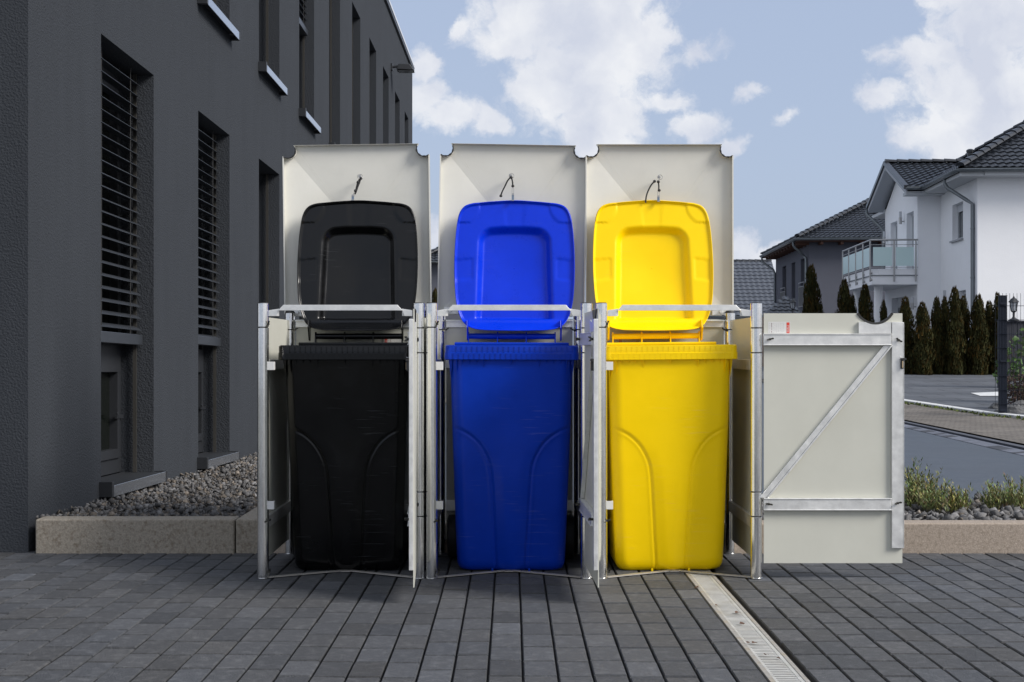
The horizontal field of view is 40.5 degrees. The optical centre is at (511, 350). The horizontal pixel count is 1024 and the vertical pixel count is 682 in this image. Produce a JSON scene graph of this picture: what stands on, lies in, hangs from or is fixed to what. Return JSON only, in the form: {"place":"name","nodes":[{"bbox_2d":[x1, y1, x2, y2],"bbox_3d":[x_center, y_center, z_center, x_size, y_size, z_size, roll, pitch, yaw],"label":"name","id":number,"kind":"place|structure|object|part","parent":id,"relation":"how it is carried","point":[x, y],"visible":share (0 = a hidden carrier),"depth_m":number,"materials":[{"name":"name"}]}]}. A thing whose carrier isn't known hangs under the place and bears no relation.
{"place":"outdoors","nodes":[
{"label":"outdoors","id":0,"kind":"place"},
{"bbox_2d":[0,551,1023,681],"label":"paving","id":1,"kind":"structure","parent":0,"point":[231,617],"depth_m":4.92,"materials":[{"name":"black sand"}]},
{"bbox_2d":[36,516,238,553],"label":"kerb","id":2,"kind":"structure","parent":1,"relation":"on","point":[138,534],"depth_m":6.57,"materials":[{"name":"concrete"}]},
{"bbox_2d":[236,516,256,553],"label":"kerb","id":3,"kind":"structure","parent":1,"relation":"on","point":[246,534],"depth_m":6.57,"materials":[{"name":"concrete"}]},
{"bbox_2d":[257,143,431,587],"bbox_3d":[-0.731,-0.015,5.952,0.729,1.950,1.451,0,0,0],"label":"bin cabinet","id":4,"kind":"object","parent":1,"relation":"on","point":[393,173],"visible":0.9,"depth_m":6.50,"materials":[{"name":"metal"}]},
{"label":"door","id":5,"kind":"part","parent":4,"relation":"part of","materials":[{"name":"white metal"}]},
{"bbox_2d":[278,200,417,570],"bbox_3d":[-0.718,0.121,6.271,0.588,1.674,0.681,0,0,0],"label":"wheelie bin","id":6,"kind":"object","parent":1,"relation":"on","point":[348,415],"visible":0.94,"depth_m":6.01,"materials":[{"name":"black plastic"}]},
{"bbox_2d":[273,520,446,556],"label":"kerb","id":7,"kind":"structure","parent":1,"relation":"on","point":[281,549],"depth_m":6.58,"materials":[{"name":"concrete"}]},
{"bbox_2d":[444,200,578,570],"bbox_3d":[0.000,0.121,6.271,0.588,1.674,0.681,0,0,0],"label":"wheelie bin","id":8,"kind":"object","parent":1,"relation":"on","point":[511,412],"visible":0.98,"depth_m":6.01,"materials":[{"name":"blue plastic"}]},
{"bbox_2d":[425,143,598,587],"bbox_3d":[-0.004,-0.015,5.952,0.724,1.951,1.449,0,0,0],"label":"bin cabinet","id":9,"kind":"object","parent":1,"relation":"on","point":[473,173],"visible":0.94,"depth_m":6.56,"materials":[{"name":"metal"}]},
{"bbox_3d":[0.302,0.367,5.534,0.049,1.054,0.613,0,0,-2],"label":"door","id":10,"kind":"part","parent":9,"relation":"part of","materials":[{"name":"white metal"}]},
{"bbox_2d":[593,200,737,570],"bbox_3d":[0.677,0.120,6.272,0.584,1.674,0.679,-1,0,-1],"label":"wheelie bin","id":11,"kind":"object","parent":1,"relation":"on","point":[667,419],"visible":0.92,"depth_m":6.01,"materials":[{"name":"yellow plastic"}]},
{"bbox_2d":[724,520,763,553],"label":"kerb","id":12,"kind":"structure","parent":1,"relation":"on","point":[738,549],"depth_m":6.58,"materials":[{"name":"concrete"}]},
{"bbox_2d":[585,144,905,578],"bbox_3d":[1.002,-0.013,6.237,1.302,1.946,0.877,0,0,0],"label":"bin cabinet","id":13,"kind":"object","parent":1,"relation":"on","point":[833,492],"visible":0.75,"depth_m":5.84,"materials":[{"name":"metal"}]},
{"bbox_3d":[1.346,0.367,5.823,0.612,1.054,0.049,0,0,0],"label":"door","id":14,"kind":"part","parent":13,"relation":"part of","materials":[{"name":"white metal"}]},
{"bbox_2d":[683,569,809,681],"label":"drain channel","id":15,"kind":"object","parent":1,"relation":"in","point":[713,592],"visible":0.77,"depth_m":4.75,"materials":[{"name":"metal"}]},
{"bbox_2d":[902,520,1023,553],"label":"kerb","id":16,"kind":"structure","parent":1,"relation":"on","point":[964,536],"depth_m":6.58,"materials":[{"name":"concrete"}]},
{"bbox_2d":[390,0,1023,318],"label":"sky","id":17,"kind":"structure","parent":0,"point":[809,100],"materials":[{"name":"blue"}]},
{"bbox_2d":[445,381,1023,502],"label":"road","id":18,"kind":"structure","parent":0,"point":[963,464],"depth_m":11.92,"materials":[{"name":"grey asphalt"}]},
{"bbox_2d":[445,367,1023,444],"bbox_3d":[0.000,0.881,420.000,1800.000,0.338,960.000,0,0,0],"label":"ground","id":19,"kind":"structure","parent":0,"point":[904,420],"depth_m":18.05,"materials":[{"name":"grey concrete"}]},
{"bbox_2d":[0,0,414,552],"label":"office building","id":20,"kind":"structure","parent":19,"relation":"on","point":[146,146],"depth_m":8.80,"materials":[{"name":"paint"}]},
{"bbox_2d":[99,46,166,496],"bbox_3d":[-2.379,-0.468,8.269,0.344,2.598,1.167,0,0,1],"label":"window","id":21,"kind":"structure","parent":20,"relation":"in","point":[113,485],"depth_m":8.60,"materials":[{"name":"metal"}]},
{"bbox_2d":[197,129,239,468],"bbox_3d":[-2.349,-0.432,10.509,0.344,2.597,1.127,0,0,1],"label":"window","id":22,"kind":"structure","parent":20,"relation":"in","point":[205,460],"depth_m":10.90,"materials":[{"name":"metal"}]},
{"bbox_2d":[197,0,239,40],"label":"window","id":23,"kind":"structure","parent":20,"relation":"in","point":[210,5],"depth_m":10.51,"materials":[{"name":"metal"}]},
{"bbox_2d":[266,174,267,302],"bbox_3d":[-2.333,-0.428,12.710,0.022,2.530,0.954,0,0,1],"label":"window","id":24,"kind":"structure","parent":20,"relation":"in","point":[266,174],"depth_m":13.17,"materials":[{"name":"metal"}]},
{"bbox_2d":[258,0,287,95],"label":"window","id":25,"kind":"structure","parent":20,"relation":"in","point":[263,66],"depth_m":12.86,"materials":[{"name":"metal"}]},
{"bbox_2d":[299,0,320,133],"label":"window","id":26,"kind":"structure","parent":20,"relation":"in","point":[303,31],"depth_m":15.14,"materials":[{"name":"metal"}]},
{"bbox_2d":[329,0,334,144],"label":"window","id":27,"kind":"structure","parent":20,"relation":"in","point":[330,143],"depth_m":17.38,"materials":[{"name":"metal"}]},
{"bbox_2d":[352,18,352,143],"bbox_3d":[-2.250,-3.544,19.050,0.022,2.284,0.854,0,0,1],"label":"window","id":28,"kind":"structure","parent":20,"relation":"in","point":[352,18],"depth_m":19.46,"materials":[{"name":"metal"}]},
{"bbox_2d":[369,51,369,143],"bbox_3d":[-2.223,-3.512,21.050,0.022,2.284,0.854,0,0,1],"label":"window","id":29,"kind":"structure","parent":20,"relation":"in","point":[369,51],"depth_m":21.47,"materials":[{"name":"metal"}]},
{"bbox_2d":[391,63,414,72],"bbox_3d":[-1.877,-4.860,23.800,0.397,0.140,0.278,0,0,0],"label":"floodlight","id":30,"kind":"object","parent":20,"relation":"attached to","point":[404,68],"visible":1,"depth_m":23.68,"materials":[{"name":"metal"}]},
{"bbox_2d":[243,507,256,515],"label":"kerb","id":31,"kind":"structure","parent":19,"relation":"on","point":[252,512],"depth_m":6.80,"materials":[{"name":"concrete"}]},
{"bbox_2d":[432,288,436,302],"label":"conifer","id":32,"kind":"object","parent":19,"relation":"on","point":[434,295],"visible":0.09,"depth_m":44.95,"materials":[{"name":"green plant"}]},
{"bbox_2d":[431,247,460,366],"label":"neighbour house","id":33,"kind":"structure","parent":19,"relation":"on","point":[434,265],"depth_m":60.35,"materials":[{"name":"black"}]},
{"bbox_2d":[211,458,949,519],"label":"bed soil","id":34,"kind":"structure","parent":19,"relation":"on","point":[445,503],"depth_m":7.97,"materials":[{"name":"black soil"}]},
{"bbox_2d":[35,452,256,528],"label":"gravel","id":35,"kind":"structure","parent":34,"relation":"on","point":[226,491],"depth_m":7.81,"materials":[{"name":"grey gravel"}]},
{"bbox_2d":[761,492,1023,519],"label":"gravel","id":36,"kind":"structure","parent":34,"relation":"on","point":[977,511],"depth_m":7.31,"materials":[{"name":"grey gravel"}]},
{"bbox_2d":[904,457,942,508],"bbox_3d":[2.213,0.738,7.707,0.427,0.318,0.313,0,0,0],"label":"shrub","id":37,"kind":"object","parent":34,"relation":"on","point":[908,492],"visible":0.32,"depth_m":7.65,"materials":[{"name":"green plant"}]},
{"bbox_2d":[904,467,951,502],"bbox_3d":[2.317,0.772,7.751,0.324,0.248,0.227,0,0,-27],"label":"shrub","id":38,"kind":"object","parent":34,"relation":"on","point":[930,480],"visible":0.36,"depth_m":7.74,"materials":[{"name":"green plant"}]},
{"bbox_2d":[913,477,971,513],"bbox_3d":[2.306,0.788,7.479,0.274,0.216,0.273,0,0,-41],"label":"shrub","id":39,"kind":"object","parent":34,"relation":"on","point":[932,500],"visible":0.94,"depth_m":7.45,"materials":[{"name":"green plant"}]},
{"bbox_2d":[936,482,975,512],"bbox_3d":[2.409,0.800,7.514,0.220,0.193,0.250,0,0,0],"label":"shrub","id":40,"kind":"object","parent":34,"relation":"on","point":[964,502],"visible":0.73,"depth_m":7.48,"materials":[{"name":"green plant"}]},
{"bbox_2d":[975,478,1018,509],"bbox_3d":[2.657,0.792,7.594,0.225,0.209,0.205,0,0,0],"label":"shrub","id":41,"kind":"object","parent":34,"relation":"on","point":[991,499],"visible":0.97,"depth_m":7.57,"materials":[{"name":"green plant"}]},
{"bbox_2d":[985,472,1023,507],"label":"shrub","id":42,"kind":"object","parent":34,"relation":"on","point":[1018,501],"visible":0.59,"depth_m":7.61,"materials":[{"name":"green plant"}]},
{"bbox_2d":[708,259,773,343],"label":"house","id":43,"kind":"structure","parent":19,"relation":"on","point":[753,280],"depth_m":77.11,"materials":[{"name":"grey tile"}]},
{"bbox_2d":[802,263,824,312],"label":"conifer","id":44,"kind":"object","parent":19,"relation":"on","point":[811,302],"visible":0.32,"depth_m":46.85,"materials":[{"name":"green plant"}]},
{"bbox_2d":[759,198,884,316],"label":"grey house","id":45,"kind":"structure","parent":19,"relation":"on","point":[823,245],"depth_m":59.62,"materials":[{"name":"grey paint"}]},
{"bbox_2d":[780,267,785,299],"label":"window","id":46,"kind":"structure","parent":45,"relation":"in","point":[783,293],"depth_m":67.12,"materials":[{"name":"grey glass"}]},
{"bbox_2d":[798,259,804,306],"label":"window","id":47,"kind":"structure","parent":45,"relation":"in","point":[800,289],"depth_m":61.37,"materials":[{"name":"grey glass"}]},
{"bbox_2d":[835,277,853,312],"bbox_3d":[9.619,-0.706,40.001,0.756,2.882,0.778,0,0,0],"label":"conifer","id":48,"kind":"object","parent":19,"relation":"on","point":[844,301],"visible":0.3,"depth_m":39.90,"materials":[{"name":"green plant"}]},
{"bbox_2d":[850,293,856,312],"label":"conifer","id":49,"kind":"object","parent":19,"relation":"on","point":[853,306],"visible":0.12,"depth_m":40.46,"materials":[{"name":"green plant"}]},
{"bbox_2d":[858,283,874,321],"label":"conifer","id":50,"kind":"object","parent":19,"relation":"on","point":[865,304],"visible":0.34,"depth_m":39.49,"materials":[{"name":"green plant"}]},
{"bbox_2d":[879,300,886,320],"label":"conifer","id":51,"kind":"object","parent":19,"relation":"on","point":[883,313],"visible":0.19,"depth_m":38.55,"materials":[{"name":"green plant"}]},
{"bbox_2d":[763,381,1023,455],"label":"gutter setts","id":52,"kind":"structure","parent":19,"relation":"on","point":[1013,448],"depth_m":15.05,"materials":[{"name":"stone"}]},
{"bbox_2d":[899,295,914,373],"bbox_3d":[9.485,-0.314,33.472,0.653,2.068,0.647,0,0,0],"label":"conifer","id":53,"kind":"object","parent":19,"relation":"on","point":[907,316],"visible":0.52,"depth_m":33.36,"materials":[{"name":"green plant"}]},
{"bbox_2d":[909,302,936,374],"bbox_3d":[9.788,-0.247,32.980,0.635,1.929,0.698,0,0,0],"label":"conifer","id":54,"kind":"object","parent":19,"relation":"on","point":[922,358],"visible":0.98,"depth_m":32.87,"materials":[{"name":"green plant"}]},
{"bbox_2d":[842,120,1023,339],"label":"white house","id":55,"kind":"structure","parent":19,"relation":"on","point":[954,223],"depth_m":39.52,"materials":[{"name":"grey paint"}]},
{"bbox_2d":[898,298,905,312],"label":"front door","id":56,"kind":"structure","parent":55,"relation":"in","point":[899,299],"depth_m":43.79,"materials":[{"name":"grey"}]},
{"bbox_2d":[912,213,913,268],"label":"balcony door","id":57,"kind":"structure","parent":55,"relation":"in","point":[913,213],"depth_m":41.85,"materials":[{"name":"grey"}]},
{"bbox_2d":[949,203,962,242],"bbox_3d":[12.442,-3.570,38.517,0.270,1.060,1.250,0,0,4],"label":"window","id":58,"kind":"structure","parent":55,"relation":"in","point":[959,207],"depth_m":38.90,"materials":[{"name":"grey glass"}]},
{"bbox_2d":[930,295,946,374],"bbox_3d":[10.186,-0.310,33.174,0.531,2.059,0.529,0,0,0],"label":"conifer","id":59,"kind":"object","parent":19,"relation":"on","point":[937,324],"visible":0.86,"depth_m":33.08,"materials":[{"name":"green plant"}]},
{"bbox_2d":[941,295,948,372],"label":"conifer","id":60,"kind":"object","parent":19,"relation":"on","point":[944,306],"visible":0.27,"depth_m":33.53,"materials":[{"name":"green plant"}]},
{"bbox_2d":[943,286,967,374],"bbox_3d":[10.555,-0.430,33.009,0.568,2.308,0.620,0,0,0],"label":"conifer","id":61,"kind":"object","parent":19,"relation":"on","point":[955,347],"visible":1,"depth_m":32.87,"materials":[{"name":"green plant"}]},
{"bbox_2d":[959,295,971,370],"bbox_3d":[10.873,-0.329,33.416,0.613,2.098,0.567,0,0,0],"label":"conifer","id":62,"kind":"object","parent":19,"relation":"on","point":[965,311],"visible":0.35,"depth_m":33.30,"materials":[{"name":"green plant"}]},
{"bbox_2d":[965,293,993,374],"bbox_3d":[11.114,-0.339,33.013,0.657,2.118,0.674,0,0,0],"label":"conifer","id":63,"kind":"object","parent":19,"relation":"on","point":[978,352],"visible":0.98,"depth_m":32.86,"materials":[{"name":"green plant"}]},
{"bbox_2d":[985,300,993,372],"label":"conifer","id":64,"kind":"object","parent":19,"relation":"on","point":[988,315],"visible":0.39,"depth_m":33.22,"materials":[{"name":"green plant"}]},
{"bbox_2d":[989,292,999,374],"bbox_3d":[11.556,-0.357,33.019,0.466,2.157,0.468,0,0,0],"label":"conifer","id":65,"kind":"object","parent":19,"relation":"on","point":[992,337],"visible":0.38,"depth_m":32.94,"materials":[{"name":"green plant"}]},
{"bbox_2d":[995,293,1020,412],"bbox_3d":[8.243,0.095,19.665,2.721,1.830,0.098,0,0,6],"label":"fence","id":66,"kind":"object","parent":19,"relation":"on","point":[1002,353],"visible":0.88,"depth_m":19.77,"materials":[{"name":"black metal"}]},
{"bbox_2d":[1007,403,1023,413],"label":"rock","id":67,"kind":"object","parent":19,"relation":"on","point":[1016,408],"visible":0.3,"depth_m":20.07,"materials":[{"name":"grey stone"}]},
{"bbox_2d":[1014,400,1023,405],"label":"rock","id":68,"kind":"object","parent":19,"relation":"on","point":[1022,402],"visible":0.17,"depth_m":20.71,"materials":[{"name":"grey stone"}]},
{"bbox_2d":[762,366,1023,414],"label":"driveway","id":69,"kind":"structure","parent":0,"point":[955,390],"depth_m":26.44,"materials":[{"name":"grey asphalt"}]},
{"bbox_2d":[761,296,799,365],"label":"garden shelter","id":70,"kind":"object","parent":69,"relation":"on","point":[782,305],"visible":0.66,"depth_m":50.43,"materials":[{"name":"black tile"}]},
{"bbox_2d":[904,399,928,404],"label":"kerb","id":71,"kind":"structure","parent":69,"relation":"on","point":[912,401],"depth_m":22.54,"materials":[{"name":"concrete"}]},
{"bbox_2d":[922,403,955,408],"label":"kerb","id":72,"kind":"structure","parent":69,"relation":"on","point":[938,405],"depth_m":21.73,"materials":[{"name":"concrete"}]},
{"bbox_2d":[950,407,990,413],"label":"kerb","id":73,"kind":"structure","parent":69,"relation":"on","point":[967,409],"depth_m":20.64,"materials":[{"name":"concrete"}]},
{"bbox_2d":[973,392,997,395],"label":"light slab","id":74,"kind":"structure","parent":69,"relation":"on","point":[986,394],"depth_m":24.94,"materials":[{"name":"stone"}]},
{"bbox_2d":[988,403,997,408],"bbox_3d":[7.395,0.887,21.043,0.316,0.204,0.220,0,0,0],"label":"rock","id":75,"kind":"object","parent":69,"relation":"on","point":[992,406],"visible":0.18,"depth_m":21.00,"materials":[{"name":"grey stone"}]},
{"bbox_2d":[981,412,1019,417],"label":"kerb","id":76,"kind":"structure","parent":69,"relation":"on","point":[1006,414],"depth_m":19.64,"materials":[{"name":"concrete"}]},
{"bbox_2d":[992,328,1023,400],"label":"bush","id":77,"kind":"object","parent":69,"relation":"on","point":[1017,360],"visible":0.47,"depth_m":22.49,"materials":[{"name":"green plant"}]},
{"bbox_2d":[997,321,1023,387],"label":"privacy screen","id":78,"kind":"object","parent":69,"relation":"on","point":[1010,329],"visible":0.32,"depth_m":26.97,"materials":[{"name":"green plant"}]},
{"bbox_2d":[1008,297,1018,320],"bbox_3d":[9.770,-0.830,27.000,0.217,0.480,0.217,0,0,0],"label":"post lantern","id":79,"kind":"object","parent":78,"relation":"on","point":[1016,301],"visible":0.82,"depth_m":26.96,"materials":[{"name":"grey metal"}]},
{"bbox_2d":[1007,373,1023,403],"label":"bush","id":80,"kind":"object","parent":69,"relation":"on","point":[1017,392],"visible":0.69,"depth_m":20.95,"materials":[{"name":"green plant"}]},
{"bbox_2d":[762,379,1023,443],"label":"pavement","id":81,"kind":"structure","parent":0,"point":[1008,429],"depth_m":18.28,"materials":[{"name":"stone"}]},
{"bbox_2d":[904,401,1023,419],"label":"moss","id":82,"kind":"object","parent":81,"relation":"on","point":[956,410],"visible":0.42,"depth_m":20.58,"materials":[{"name":"green plant"}]},
{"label":"garden pillar","id":83,"kind":"object","parent":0,"visible":0},
{"bbox_2d":[789,298,795,312],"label":"post lantern","id":84,"kind":"object","parent":83,"relation":"on","point":[792,301],"visible":0.77,"depth_m":48.95,"materials":[{"name":"grey metal"}]}
]}

